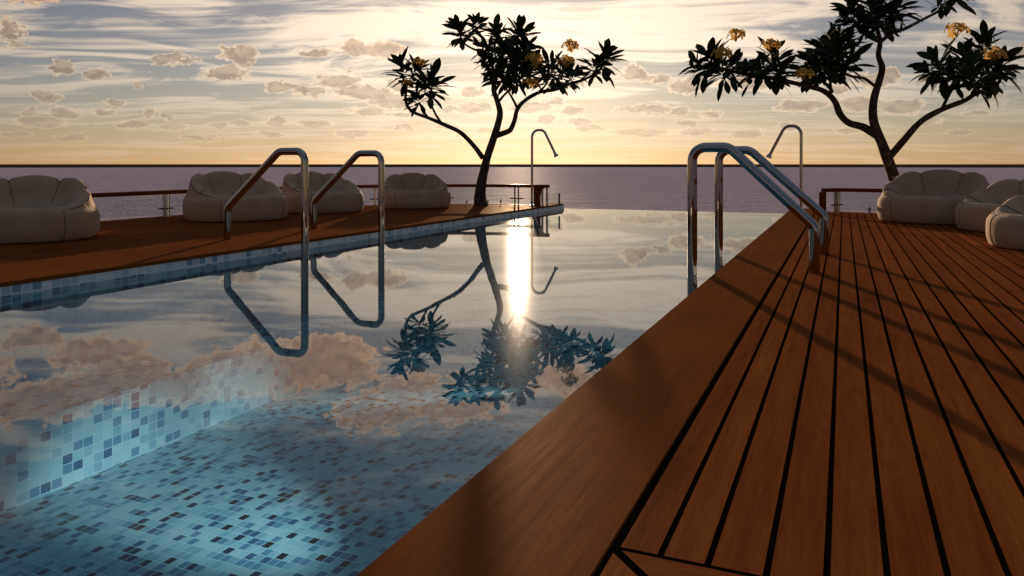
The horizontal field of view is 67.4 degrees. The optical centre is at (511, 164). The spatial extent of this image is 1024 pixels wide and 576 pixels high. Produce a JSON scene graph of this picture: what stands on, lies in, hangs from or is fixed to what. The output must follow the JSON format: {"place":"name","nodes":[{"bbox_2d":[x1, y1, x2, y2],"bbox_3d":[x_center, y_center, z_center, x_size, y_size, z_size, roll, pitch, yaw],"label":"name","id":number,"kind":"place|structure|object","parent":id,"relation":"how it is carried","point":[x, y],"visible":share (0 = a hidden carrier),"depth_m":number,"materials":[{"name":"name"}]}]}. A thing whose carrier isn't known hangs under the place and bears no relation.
{"place":"outdoors","nodes":[
{"label":"outdoors","id":0,"kind":"place"},
{"bbox_2d":[0,204,526,273],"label":"deck","id":1,"kind":"structure","parent":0,"point":[141,232],"depth_m":10.93,"materials":[{"name":"brown wood"}]},
{"bbox_2d":[0,175,100,244],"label":"bean bag","id":2,"kind":"object","parent":1,"relation":"on","point":[39,209],"visible":1,"depth_m":10.21,"materials":[{"name":"beige fabric"}]},
{"bbox_2d":[183,171,287,221],"bbox_3d":[-5.019,0.563,14.004,1.795,0.869,1.746,0,0,-41],"label":"bean bag","id":3,"kind":"object","parent":1,"relation":"on","point":[208,196],"visible":0.94,"depth_m":13.51,"materials":[{"name":"beige fabric"}]},
{"bbox_2d":[224,148,308,314],"bbox_3d":[-3.212,0.844,9.995,1.366,2.113,0.096,0,0,23],"label":"pool handrail","id":4,"kind":"object","parent":1,"relation":"attached to","point":[263,168],"visible":1,"depth_m":9.74,"materials":[{"name":"silver metal"}]},
{"bbox_2d":[101,204,522,221],"bbox_3d":[-7.461,1.167,11.030,3.592,0.346,22.098,0,0,36],"label":"deck edge","id":5,"kind":"object","parent":1,"relation":"attached to","point":[364,205],"visible":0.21,"depth_m":14.93,"materials":[{"name":"brown wood"}]},
{"bbox_2d":[281,171,363,213],"bbox_3d":[-4.018,0.576,16.204,1.741,0.843,1.694,0,0,-38],"label":"bean bag","id":6,"kind":"object","parent":1,"relation":"on","point":[342,195],"visible":0.72,"depth_m":15.74,"materials":[{"name":"beige fabric"}]},
{"bbox_2d":[91,184,559,218],"bbox_3d":[-5.643,0.748,13.925,3.625,0.505,15.968,0,0,44],"label":"railing","id":7,"kind":"object","parent":1,"relation":"on","point":[538,196],"visible":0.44,"depth_m":18.44,"materials":[{"name":"brown wood"}]},
{"bbox_2d":[311,150,384,291],"bbox_3d":[-2.526,0.844,11.747,1.336,2.113,0.096,0,0,23],"label":"pool handrail","id":8,"kind":"object","parent":1,"relation":"attached to","point":[338,174],"visible":1,"depth_m":11.50,"materials":[{"name":"silver metal"}]},
{"bbox_2d":[385,173,450,208],"bbox_3d":[-2.244,0.598,17.804,1.651,0.800,1.606,0,0,-13],"label":"bean bag","id":9,"kind":"object","parent":1,"relation":"on","point":[414,191],"visible":0.81,"depth_m":17.30,"materials":[{"name":"beige fabric"}]},
{"bbox_2d":[382,12,627,205],"bbox_3d":[-0.238,-1.421,18.405,5.663,4.929,3.453,0,0,-28],"label":"frangipani tree","id":10,"kind":"object","parent":1,"relation":"on","point":[524,61],"visible":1,"depth_m":18.39,"materials":[{"name":"green plant"}]},
{"bbox_2d":[0,205,723,575],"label":"pool basin","id":11,"kind":"object","parent":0,"point":[166,419],"visible":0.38,"depth_m":7.13,"materials":[{"name":"tile"}]},
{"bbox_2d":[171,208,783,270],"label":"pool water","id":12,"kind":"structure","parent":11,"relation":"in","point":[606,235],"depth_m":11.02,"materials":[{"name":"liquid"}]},
{"bbox_2d":[0,167,1023,220],"bbox_3d":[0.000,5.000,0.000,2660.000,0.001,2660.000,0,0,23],"label":"sea","id":13,"kind":"structure","parent":0,"point":[650,188],"depth_m":199.38,"materials":[{"name":"liquid"}]},
{"bbox_2d":[0,0,1023,167],"label":"sky","id":14,"kind":"structure","parent":0,"point":[84,83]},
{"bbox_2d":[593,212,1023,575],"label":"deck","id":15,"kind":"structure","parent":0,"point":[743,544],"depth_m":2.93,"materials":[{"name":"brown wood"}]},
{"bbox_2d":[621,550,743,575],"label":"deck frame","id":16,"kind":"object","parent":15,"relation":"on","point":[650,566],"visible":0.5,"depth_m":1.90,"materials":[{"name":"brown wood"}]},
{"bbox_2d":[687,142,819,295],"bbox_3d":[2.288,0.844,7.334,1.216,2.113,0.096,0,0,23],"label":"pool handrail","id":17,"kind":"object","parent":15,"relation":"attached to","point":[790,204],"visible":0.96,"depth_m":7.39,"materials":[{"name":"silver metal"}]},
{"bbox_2d":[715,146,828,272],"bbox_3d":[2.959,0.844,8.798,1.246,2.113,0.096,0,0,23],"label":"pool handrail","id":18,"kind":"object","parent":15,"relation":"attached to","point":[790,185],"visible":0.88,"depth_m":8.81,"materials":[{"name":"silver metal"}]},
{"bbox_2d":[819,188,882,212],"bbox_3d":[7.106,0.748,8.159,3.162,0.505,15.538,0,0,6],"label":"railing","id":19,"kind":"object","parent":15,"relation":"on","point":[822,199],"visible":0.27,"depth_m":15.72,"materials":[{"name":"brown wood"}]},
{"bbox_2d":[679,0,1023,181],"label":"frangipani tree","id":20,"kind":"object","parent":15,"relation":"on","point":[829,54],"visible":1,"depth_m":14.66,"materials":[{"name":"green plant"}]},
{"bbox_2d":[877,169,989,224],"bbox_3d":[7.401,0.546,13.403,1.867,0.904,1.816,0,0,37],"label":"bean bag","id":21,"kind":"object","parent":15,"relation":"on","point":[934,197],"visible":0.81,"depth_m":13.30,"materials":[{"name":"beige fabric"}]},
{"bbox_2d":[955,179,1023,231],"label":"bean bag","id":22,"kind":"object","parent":15,"relation":"on","point":[975,209],"visible":0.68,"depth_m":11.82,"materials":[{"name":"beige fabric"}]},
{"bbox_2d":[986,195,1023,250],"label":"bean bag","id":23,"kind":"object","parent":15,"relation":"on","point":[1005,224],"visible":1,"depth_m":9.10,"materials":[{"name":"beige fabric"}]},
{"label":"pool pier","id":24,"kind":"structure","parent":0,"visible":0},
{"bbox_2d":[0,203,562,286],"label":"coping","id":25,"kind":"object","parent":24,"relation":"on","point":[32,276],"visible":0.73,"depth_m":8.78,"materials":[{"name":"brown wood"}]},
{"bbox_2d":[529,129,558,205],"bbox_3d":[0.750,0.078,18.196,0.746,1.840,0.150,0,0,23],"label":"pool shower","id":26,"kind":"object","parent":25,"relation":"on","point":[548,140],"visible":0.98,"depth_m":18.29,"materials":[{"name":"silver metal"}]},
{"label":"pool pier","id":27,"kind":"structure","parent":0,"visible":0},
{"bbox_2d":[356,208,813,575],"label":"coping","id":28,"kind":"object","parent":27,"relation":"on","point":[559,489],"visible":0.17,"depth_m":2.61,"materials":[{"name":"brown wood"}]},
{"bbox_2d":[766,124,802,207],"bbox_3d":[5.459,0.103,15.344,0.746,1.790,0.150,0,0,23],"label":"pool shower","id":29,"kind":"object","parent":28,"relation":"on","point":[769,154],"visible":0.88,"depth_m":15.20,"materials":[{"name":"silver metal"}]}
]}

